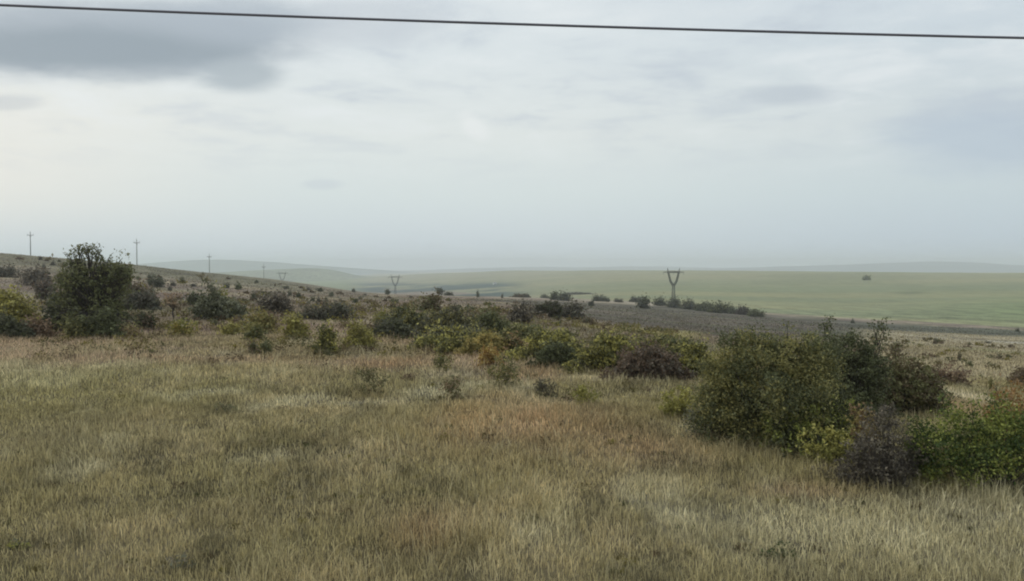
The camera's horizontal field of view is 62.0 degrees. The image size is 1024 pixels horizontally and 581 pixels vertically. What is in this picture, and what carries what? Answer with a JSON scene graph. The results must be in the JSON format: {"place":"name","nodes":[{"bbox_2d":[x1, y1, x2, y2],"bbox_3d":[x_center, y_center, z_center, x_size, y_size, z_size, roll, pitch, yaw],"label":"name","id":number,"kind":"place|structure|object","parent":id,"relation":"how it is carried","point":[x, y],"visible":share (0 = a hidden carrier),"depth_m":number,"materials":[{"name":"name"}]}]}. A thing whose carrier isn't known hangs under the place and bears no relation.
{"place":"outdoors","nodes":[
{"label":"outdoors","id":0,"kind":"place"},
{"bbox_2d":[134,260,418,273],"bbox_3d":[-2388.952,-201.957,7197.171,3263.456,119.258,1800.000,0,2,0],"label":"distant hills","id":1,"kind":"structure","parent":0,"point":[216,266],"depth_m":6774.18,"materials":[{"name":"soil"}]},
{"bbox_2d":[217,268,366,281],"bbox_3d":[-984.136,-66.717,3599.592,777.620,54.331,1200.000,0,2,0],"label":"hill","id":2,"kind":"structure","parent":0,"point":[305,274],"depth_m":3327.22,"materials":[{"name":"soil"}]},
{"bbox_2d":[0,254,1023,580],"bbox_3d":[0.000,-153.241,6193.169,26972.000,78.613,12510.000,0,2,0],"label":"ground","id":3,"kind":"structure","parent":0,"point":[970,302],"depth_m":21.97,"materials":[{"name":"plant"}]},
{"bbox_2d":[0,263,20,277],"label":"scrub bush","id":4,"kind":"object","parent":3,"relation":"on","point":[7,272],"visible":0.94,"depth_m":197.29,"materials":[{"name":"grey plant"}]},
{"bbox_2d":[0,305,35,337],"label":"dark bush","id":5,"kind":"object","parent":3,"relation":"on","point":[8,324],"visible":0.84,"depth_m":47.18,"materials":[{"name":"green plant"}]},
{"bbox_2d":[5,537,33,549],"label":"weed","id":6,"kind":"object","parent":3,"relation":"on","point":[17,544],"visible":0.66,"depth_m":12.03,"materials":[{"name":"green plant"}]},
{"bbox_2d":[0,282,43,323],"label":"yellow bush","id":7,"kind":"object","parent":3,"relation":"on","point":[15,302],"visible":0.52,"depth_m":53.49,"materials":[{"name":"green plant"}]},
{"bbox_2d":[11,263,55,285],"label":"scrub bush","id":8,"kind":"object","parent":3,"relation":"on","point":[34,276],"visible":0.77,"depth_m":165.19,"materials":[{"name":"grey plant"}]},
{"bbox_2d":[13,313,58,336],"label":"brown bush","id":9,"kind":"object","parent":3,"relation":"on","point":[42,327],"visible":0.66,"depth_m":48.09,"materials":[{"name":"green plant"}]},
{"bbox_2d":[27,273,58,298],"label":"scrub bush","id":10,"kind":"object","parent":3,"relation":"on","point":[41,287],"visible":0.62,"depth_m":116.64,"materials":[{"name":"grey plant"}]},
{"bbox_2d":[27,283,74,330],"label":"dark bush","id":11,"kind":"object","parent":3,"relation":"on","point":[49,312],"visible":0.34,"depth_m":52.67,"materials":[{"name":"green plant"}]},
{"bbox_2d":[58,314,92,338],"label":"bush","id":12,"kind":"object","parent":3,"relation":"on","point":[71,329],"visible":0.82,"depth_m":46.36,"materials":[{"name":"green plant"}]},
{"bbox_2d":[48,242,141,332],"bbox_3d":[-24.488,0.011,50.104,4.869,5.805,4.263,-1,2,-40],"label":"tree","id":13,"kind":"object","parent":3,"relation":"on","point":[83,290],"visible":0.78,"depth_m":49.69,"materials":[{"name":"green plant"}]},
{"bbox_2d":[69,302,127,338],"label":"dark bush","id":14,"kind":"object","parent":3,"relation":"on","point":[107,321],"visible":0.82,"depth_m":46.63,"materials":[{"name":"green plant"}]},
{"bbox_2d":[116,318,142,336],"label":"bush","id":15,"kind":"object","parent":3,"relation":"on","point":[130,329],"visible":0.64,"depth_m":46.97,"materials":[{"name":"brown plant"}]},
{"bbox_2d":[121,286,161,310],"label":"grey bush","id":16,"kind":"object","parent":3,"relation":"on","point":[144,300],"visible":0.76,"depth_m":87.44,"materials":[{"name":"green plant"}]},
{"bbox_2d":[118,273,165,306],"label":"brown bush","id":17,"kind":"object","parent":3,"relation":"on","point":[136,288],"visible":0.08,"depth_m":91.31,"materials":[{"name":"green plant"}]},
{"bbox_2d":[131,305,158,329],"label":"bush","id":18,"kind":"object","parent":3,"relation":"on","point":[146,319],"visible":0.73,"depth_m":56.82,"materials":[{"name":"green plant"}]},
{"bbox_2d":[144,273,168,286],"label":"bush","id":19,"kind":"object","parent":3,"relation":"on","point":[155,282],"visible":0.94,"depth_m":194.84,"materials":[{"name":"grey plant"}]},
{"bbox_2d":[160,290,181,318],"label":"tree","id":20,"kind":"object","parent":3,"relation":"on","point":[173,304],"visible":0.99,"depth_m":71.15,"materials":[{"name":"brown plant"}]},
{"bbox_2d":[155,549,195,572],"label":"weed","id":21,"kind":"object","parent":3,"relation":"on","point":[180,560],"visible":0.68,"depth_m":11.18,"materials":[{"name":"green plant"}]},
{"bbox_2d":[165,312,201,335],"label":"yellow bush","id":22,"kind":"object","parent":3,"relation":"on","point":[177,327],"visible":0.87,"depth_m":48.81,"materials":[{"name":"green plant"}]},
{"bbox_2d":[178,287,208,305],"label":"bush","id":23,"kind":"object","parent":3,"relation":"on","point":[191,299],"visible":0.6,"depth_m":104.01,"materials":[{"name":"green plant"}]},
{"bbox_2d":[187,273,250,320],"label":"dark bush","id":24,"kind":"object","parent":3,"relation":"on","point":[211,306],"visible":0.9,"depth_m":70.78,"materials":[{"name":"green plant"}]},
{"bbox_2d":[208,280,231,311],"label":"yellow bush","id":25,"kind":"object","parent":3,"relation":"on","point":[224,294],"visible":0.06,"depth_m":77.93,"materials":[{"name":"green plant"}]},
{"bbox_2d":[209,402,243,413],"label":"weed","id":26,"kind":"object","parent":3,"relation":"on","point":[223,407],"visible":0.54,"depth_m":22.98,"materials":[{"name":"green plant"}]},
{"bbox_2d":[216,317,244,335],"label":"bush","id":27,"kind":"object","parent":3,"relation":"on","point":[232,329],"visible":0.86,"depth_m":50.54,"materials":[{"name":"green plant"}]},
{"bbox_2d":[242,339,261,353],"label":"weed","id":28,"kind":"object","parent":3,"relation":"on","point":[252,346],"visible":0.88,"depth_m":37.97,"materials":[{"name":"green plant"}]},
{"bbox_2d":[236,317,271,340],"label":"bush","id":29,"kind":"object","parent":3,"relation":"on","point":[252,333],"visible":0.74,"depth_m":45.19,"materials":[{"name":"green plant"}]},
{"bbox_2d":[240,305,279,332],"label":"yellow bush","id":30,"kind":"object","parent":3,"relation":"on","point":[264,317],"visible":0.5,"depth_m":53.35,"materials":[{"name":"green plant"}]},
{"bbox_2d":[258,339,277,353],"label":"weed","id":31,"kind":"object","parent":3,"relation":"on","point":[267,346],"visible":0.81,"depth_m":38.53,"materials":[{"name":"green plant"}]},
{"bbox_2d":[265,310,285,327],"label":"scrub bush","id":32,"kind":"object","parent":3,"relation":"on","point":[274,317],"visible":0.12,"depth_m":57.74,"materials":[{"name":"green plant"}]},
{"bbox_2d":[252,283,299,313],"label":"grey bush","id":33,"kind":"object","parent":3,"relation":"on","point":[276,303],"visible":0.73,"depth_m":85.49,"materials":[{"name":"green plant"}]},
{"bbox_2d":[277,311,315,338],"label":"yellow bush","id":34,"kind":"object","parent":3,"relation":"on","point":[295,326],"visible":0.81,"depth_m":45.82,"materials":[{"name":"green plant"}]},
{"bbox_2d":[309,313,341,353],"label":"olive bush","id":35,"kind":"object","parent":3,"relation":"on","point":[329,335],"visible":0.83,"depth_m":38.08,"materials":[{"name":"green plant"}]},
{"bbox_2d":[297,294,359,320],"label":"grey bush","id":36,"kind":"object","parent":3,"relation":"on","point":[321,313],"visible":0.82,"depth_m":71.19,"materials":[{"name":"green plant"}]},
{"bbox_2d":[340,317,381,347],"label":"yellow bush","id":37,"kind":"object","parent":3,"relation":"on","point":[364,337],"visible":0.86,"depth_m":39.71,"materials":[{"name":"green plant"}]},
{"bbox_2d":[348,363,390,396],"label":"weed","id":38,"kind":"object","parent":3,"relation":"on","point":[374,386],"visible":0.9,"depth_m":26.17,"materials":[{"name":"green plant"}]},
{"bbox_2d":[369,306,391,321],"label":"bush","id":39,"kind":"object","parent":3,"relation":"on","point":[381,313],"visible":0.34,"depth_m":65.88,"materials":[{"name":"green plant"}]},
{"bbox_2d":[368,312,423,338],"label":"bush","id":40,"kind":"object","parent":3,"relation":"on","point":[396,327],"visible":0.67,"depth_m":46.19,"materials":[{"name":"green plant"}]},
{"bbox_2d":[373,299,430,329],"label":"bush","id":41,"kind":"object","parent":3,"relation":"on","point":[411,316],"visible":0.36,"depth_m":52.25,"materials":[{"name":"green plant"}]},
{"bbox_2d":[401,372,419,380],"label":"weed","id":42,"kind":"object","parent":3,"relation":"on","point":[409,375],"visible":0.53,"depth_m":29.52,"materials":[{"name":"green plant"}]},
{"bbox_2d":[406,331,452,350],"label":"bush","id":43,"kind":"object","parent":3,"relation":"on","point":[424,341],"visible":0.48,"depth_m":39.65,"materials":[{"name":"green plant"}]},
{"bbox_2d":[415,286,445,312],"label":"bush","id":44,"kind":"object","parent":3,"relation":"on","point":[432,299],"visible":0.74,"depth_m":95.11,"materials":[{"name":"green plant"}]},
{"bbox_2d":[431,351,453,370],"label":"weed","id":45,"kind":"object","parent":3,"relation":"on","point":[441,361],"visible":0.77,"depth_m":32.46,"materials":[{"name":"green plant"}]},
{"bbox_2d":[409,318,486,344],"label":"bush","id":46,"kind":"object","parent":3,"relation":"on","point":[444,330],"visible":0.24,"depth_m":43.01,"materials":[{"name":"green plant"}]},
{"bbox_2d":[409,298,488,333],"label":"bush","id":47,"kind":"object","parent":3,"relation":"on","point":[445,315],"visible":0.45,"depth_m":49.91,"materials":[{"name":"green plant"}]},
{"bbox_2d":[438,367,463,400],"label":"weed","id":48,"kind":"object","parent":3,"relation":"on","point":[450,389],"visible":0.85,"depth_m":25.06,"materials":[{"name":"green plant"}]},
{"bbox_2d":[433,326,478,354],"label":"bush","id":49,"kind":"object","parent":3,"relation":"on","point":[455,343],"visible":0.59,"depth_m":38.35,"materials":[{"name":"green plant"}]},
{"bbox_2d":[453,319,514,355],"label":"bush","id":50,"kind":"object","parent":3,"relation":"on","point":[480,341],"visible":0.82,"depth_m":37.52,"materials":[{"name":"green plant"}]},
{"bbox_2d":[472,339,504,368],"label":"bush","id":51,"kind":"object","parent":3,"relation":"on","point":[491,353],"visible":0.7,"depth_m":33.23,"materials":[{"name":"brown plant"}]},
{"bbox_2d":[467,300,514,332],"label":"bush","id":52,"kind":"object","parent":3,"relation":"on","point":[487,318],"visible":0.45,"depth_m":53.04,"materials":[{"name":"green plant"}]},
{"bbox_2d":[484,354,523,387],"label":"weed","id":53,"kind":"object","parent":3,"relation":"on","point":[503,367],"visible":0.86,"depth_m":27.32,"materials":[{"name":"green plant"}]},
{"bbox_2d":[496,330,526,353],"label":"bush","id":54,"kind":"object","parent":3,"relation":"on","point":[514,341],"visible":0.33,"depth_m":37.80,"materials":[{"name":"green plant"}]},
{"bbox_2d":[0,253,1023,580],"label":"dry grass","id":55,"kind":"structure","parent":3,"relation":"on","point":[380,415],"depth_m":16.62,"materials":[{"name":"beige plant"}]},
{"bbox_2d":[0,253,1023,574],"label":"scrub","id":56,"kind":"object","parent":3,"relation":"on","point":[360,311],"visible":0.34,"depth_m":45.57,"materials":[{"name":"green plant"}]},
{"bbox_2d":[509,292,529,297],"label":"crest bush","id":57,"kind":"object","parent":3,"relation":"on","point":[524,295],"visible":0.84,"depth_m":469.12,"materials":[{"name":"green plant"}]},
{"bbox_2d":[504,299,543,322],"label":"thicket shrub","id":58,"kind":"object","parent":3,"relation":"on","point":[521,313],"visible":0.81,"depth_m":77.45,"materials":[{"name":"green plant"}]},
{"bbox_2d":[497,319,552,339],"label":"bush","id":59,"kind":"object","parent":3,"relation":"on","point":[518,328],"visible":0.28,"depth_m":45.76,"materials":[{"name":"green plant"}]},
{"bbox_2d":[529,378,558,398],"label":"weed","id":60,"kind":"object","parent":3,"relation":"on","point":[540,387],"visible":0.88,"depth_m":25.31,"materials":[{"name":"green plant"}]},
{"bbox_2d":[498,324,598,362],"bbox_3d":[1.537,2.319,35.734,4.260,1.924,2.706,0,2,0],"label":"bush","id":61,"kind":"object","parent":3,"relation":"on","point":[525,352],"visible":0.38,"depth_m":35.24,"materials":[{"name":"green plant"}]},
{"bbox_2d":[534,299,563,317],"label":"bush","id":62,"kind":"object","parent":3,"relation":"on","point":[549,308],"visible":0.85,"depth_m":108.18,"materials":[{"name":"green plant"}]},
{"bbox_2d":[547,290,559,299],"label":"hedge bush","id":63,"kind":"object","parent":3,"relation":"on","point":[553,296],"visible":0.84,"depth_m":434.19,"materials":[{"name":"green plant"}]},
{"bbox_2d":[525,336,588,368],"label":"bush","id":64,"kind":"object","parent":3,"relation":"on","point":[559,352],"visible":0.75,"depth_m":33.32,"materials":[{"name":"green plant"}]},
{"bbox_2d":[556,289,571,300],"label":"hedge bush","id":65,"kind":"object","parent":3,"relation":"on","point":[562,295],"visible":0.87,"depth_m":428.08,"materials":[{"name":"green plant"}]},
{"bbox_2d":[557,389,577,402],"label":"weed","id":66,"kind":"object","parent":3,"relation":"on","point":[564,396],"visible":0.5,"depth_m":24.70,"materials":[{"name":"green plant"}]},
{"bbox_2d":[561,295,591,319],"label":"grey bush","id":67,"kind":"object","parent":3,"relation":"on","point":[572,310],"visible":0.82,"depth_m":137.45,"materials":[{"name":"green plant"}]},
{"bbox_2d":[560,292,597,294],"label":"hedge bush","id":68,"kind":"object","parent":3,"relation":"on","point":[577,293],"visible":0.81,"depth_m":894.49,"materials":[{"name":"green plant"}]},
{"bbox_2d":[569,380,601,405],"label":"weed","id":69,"kind":"object","parent":3,"relation":"on","point":[582,396],"visible":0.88,"depth_m":24.07,"materials":[{"name":"green plant"}]},
{"bbox_2d":[580,313,596,324],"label":"shrub","id":70,"kind":"object","parent":3,"relation":"on","point":[588,320],"visible":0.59,"depth_m":104.89,"materials":[{"name":"green plant"}]},
{"bbox_2d":[591,294,605,301],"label":"hedge bush","id":71,"kind":"object","parent":3,"relation":"on","point":[597,298],"visible":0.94,"depth_m":479.49,"materials":[{"name":"green plant"}]},
{"bbox_2d":[558,328,642,373],"bbox_3d":[3.591,2.349,32.063,3.757,1.951,2.210,0,2,0],"label":"bush","id":72,"kind":"object","parent":3,"relation":"on","point":[592,356],"visible":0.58,"depth_m":31.84,"materials":[{"name":"green plant"}]},
{"bbox_2d":[627,294,639,301],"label":"hedge bush","id":73,"kind":"object","parent":3,"relation":"on","point":[633,299],"visible":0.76,"depth_m":540.68,"materials":[{"name":"green plant"}]},
{"bbox_2d":[632,291,652,308],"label":"hedge bush","id":74,"kind":"object","parent":3,"relation":"on","point":[644,302],"visible":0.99,"depth_m":371.82,"materials":[{"name":"green plant"}]},
{"bbox_2d":[597,340,697,380],"bbox_3d":[4.828,2.527,30.398,3.454,1.710,2.170,-1,2,-27],"label":"bush","id":75,"kind":"object","parent":3,"relation":"on","point":[644,362],"visible":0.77,"depth_m":30.05,"materials":[{"name":"brown plant"}]},
{"bbox_2d":[631,328,674,350],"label":"bush","id":76,"kind":"object","parent":3,"relation":"on","point":[659,339],"visible":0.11,"depth_m":37.86,"materials":[{"name":"green plant"}]},
{"bbox_2d":[651,295,667,305],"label":"hedge bush","id":77,"kind":"object","parent":3,"relation":"on","point":[659,302],"visible":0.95,"depth_m":474.31,"materials":[{"name":"green plant"}]},
{"bbox_2d":[664,294,681,307],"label":"hedge bush","id":78,"kind":"object","parent":3,"relation":"on","point":[674,302],"visible":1,"depth_m":455.54,"materials":[{"name":"green plant"}]},
{"bbox_2d":[663,268,682,297],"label":"transmission pylon","id":79,"kind":"object","parent":3,"relation":"on","point":[673,272],"visible":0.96,"depth_m":659.67,"materials":[{"name":"metal"}]},
{"bbox_2d":[659,330,691,361],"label":"bush","id":80,"kind":"object","parent":3,"relation":"on","point":[672,340],"visible":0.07,"depth_m":32.94,"materials":[{"name":"green plant"}]},
{"bbox_2d":[656,384,699,418],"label":"yellow shrub","id":81,"kind":"object","parent":3,"relation":"on","point":[674,405],"visible":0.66,"depth_m":22.20,"materials":[{"name":"green plant"}]},
{"bbox_2d":[678,298,695,309],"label":"hedge bush","id":82,"kind":"object","parent":3,"relation":"on","point":[688,304],"visible":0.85,"depth_m":444.23,"materials":[{"name":"green plant"}]},
{"bbox_2d":[668,329,717,381],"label":"olive shrub","id":83,"kind":"object","parent":3,"relation":"on","point":[697,351],"visible":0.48,"depth_m":30.87,"materials":[{"name":"green plant"}]},
{"bbox_2d":[693,300,712,311],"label":"hedge bush","id":84,"kind":"object","parent":3,"relation":"on","point":[701,307],"visible":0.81,"depth_m":424.02,"materials":[{"name":"green plant"}]},
{"bbox_2d":[680,402,729,442],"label":"scrub bush","id":85,"kind":"object","parent":3,"relation":"on","point":[697,411],"visible":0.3,"depth_m":19.11,"materials":[{"name":"green plant"}]},
{"bbox_2d":[704,300,732,313],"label":"hedge bush","id":86,"kind":"object","parent":3,"relation":"on","point":[720,308],"visible":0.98,"depth_m":408.29,"materials":[{"name":"green plant"}]},
{"bbox_2d":[727,304,736,313],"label":"hedge bush","id":87,"kind":"object","parent":3,"relation":"on","point":[732,309],"visible":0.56,"depth_m":422.00,"materials":[{"name":"green plant"}]},
{"bbox_2d":[732,302,750,314],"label":"hedge bush","id":88,"kind":"object","parent":3,"relation":"on","point":[740,311],"visible":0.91,"depth_m":410.92,"materials":[{"name":"green plant"}]},
{"bbox_2d":[746,308,765,316],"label":"hedge bush","id":89,"kind":"object","parent":3,"relation":"on","point":[753,313],"visible":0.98,"depth_m":394.48,"materials":[{"name":"green plant"}]},
{"bbox_2d":[673,319,851,447],"bbox_3d":[5.500,2.128,18.672,4.019,2.994,2.948,0,2,0],"label":"shrub","id":90,"kind":"object","parent":3,"relation":"on","point":[783,374],"visible":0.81,"depth_m":18.40,"materials":[{"name":"green plant"}]},
{"bbox_2d":[753,538,797,559],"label":"weed","id":91,"kind":"object","parent":3,"relation":"on","point":[777,545],"visible":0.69,"depth_m":11.71,"materials":[{"name":"green plant"}]},
{"bbox_2d":[751,394,873,464],"bbox_3d":[6.309,2.913,17.748,2.487,1.479,2.142,0,2,0],"label":"leafy shrub","id":92,"kind":"object","parent":3,"relation":"on","point":[785,441],"visible":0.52,"depth_m":17.74,"materials":[{"name":"green plant"}]},
{"bbox_2d":[797,462,839,480],"bbox_3d":[5.830,3.455,16.024,1.210,0.500,0.597,0,2,0],"label":"brushwood","id":93,"kind":"object","parent":3,"relation":"on","point":[820,473],"visible":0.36,"depth_m":16.00,"materials":[{"name":"brown plant"}]},
{"bbox_2d":[795,422,867,466],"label":"yellow shrub","id":94,"kind":"object","parent":3,"relation":"on","point":[824,449],"visible":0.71,"depth_m":16.79,"materials":[{"name":"green plant"}]},
{"bbox_2d":[802,311,905,427],"bbox_3d":[8.312,2.064,21.437,3.058,3.135,2.734,0,2,0],"label":"tall shrub","id":95,"kind":"object","parent":3,"relation":"on","point":[862,370],"visible":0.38,"depth_m":21.22,"materials":[{"name":"green plant"}]},
{"bbox_2d":[842,400,879,458],"bbox_3d":[7.065,2.951,17.303,0.880,1.453,0.619,0,2,-15],"label":"sapling","id":96,"kind":"object","parent":3,"relation":"on","point":[859,427],"visible":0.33,"depth_m":17.25,"materials":[{"name":"green plant"}]},
{"bbox_2d":[826,401,929,488],"bbox_3d":[6.674,2.876,15.514,1.844,1.713,1.306,0,2,0],"label":"thorn bush","id":97,"kind":"object","parent":3,"relation":"on","point":[887,467],"visible":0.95,"depth_m":15.38,"materials":[{"name":"grey plant"}]},
{"bbox_2d":[865,336,961,416],"bbox_3d":[11.081,2.513,24.464,3.042,2.536,2.468,0,2,0],"label":"brown shrub","id":98,"kind":"object","parent":3,"relation":"on","point":[904,390],"visible":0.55,"depth_m":24.01,"materials":[{"name":"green plant"}]},
{"bbox_2d":[894,434,945,483],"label":"shrub","id":99,"kind":"object","parent":3,"relation":"on","point":[920,463],"visible":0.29,"depth_m":15.56,"materials":[{"name":"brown plant"}]},
{"bbox_2d":[897,362,952,412],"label":"shrub","id":100,"kind":"object","parent":3,"relation":"on","point":[929,396],"visible":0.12,"depth_m":24.32,"materials":[{"name":"green plant"}]},
{"bbox_2d":[932,363,979,385],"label":"scrub bush","id":101,"kind":"object","parent":3,"relation":"on","point":[951,376],"visible":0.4,"depth_m":37.97,"materials":[{"name":"brown plant"}]},
{"bbox_2d":[896,389,1023,490],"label":"green bush","id":102,"kind":"object","parent":3,"relation":"on","point":[991,443],"visible":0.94,"depth_m":15.29,"materials":[{"name":"green plant"}]},
{"bbox_2d":[978,373,1023,448],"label":"orange shrub","id":103,"kind":"object","parent":3,"relation":"on","point":[997,393],"visible":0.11,"depth_m":18.62,"materials":[{"name":"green plant"}]},
{"bbox_2d":[1006,362,1023,383],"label":"scrub bush","id":104,"kind":"object","parent":3,"relation":"on","point":[1019,373],"visible":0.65,"depth_m":42.22,"materials":[{"name":"brown plant"}]},
{"bbox_2d":[0,4,1023,38],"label":"overhead cable","id":105,"kind":"object","parent":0,"point":[506,23],"visible":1,"depth_m":10.40,"materials":[{"name":"black metal"}]},
{"bbox_2d":[0,0,1023,269],"label":"sky","id":106,"kind":"structure","parent":0,"point":[362,144],"materials":[{"name":"grey"}]},
{"bbox_2d":[406,266,710,271],"bbox_3d":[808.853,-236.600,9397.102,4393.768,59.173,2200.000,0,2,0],"label":"horizon hills","id":107,"kind":"structure","parent":0,"point":[560,268],"depth_m":8863.57,"materials":[{"name":"soil"}]},
{"bbox_2d":[682,262,1023,271],"bbox_3d":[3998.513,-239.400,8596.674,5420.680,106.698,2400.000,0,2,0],"label":"horizon mountains","id":108,"kind":"structure","parent":0,"point":[934,267],"depth_m":7929.97,"materials":[{"name":"soil"}]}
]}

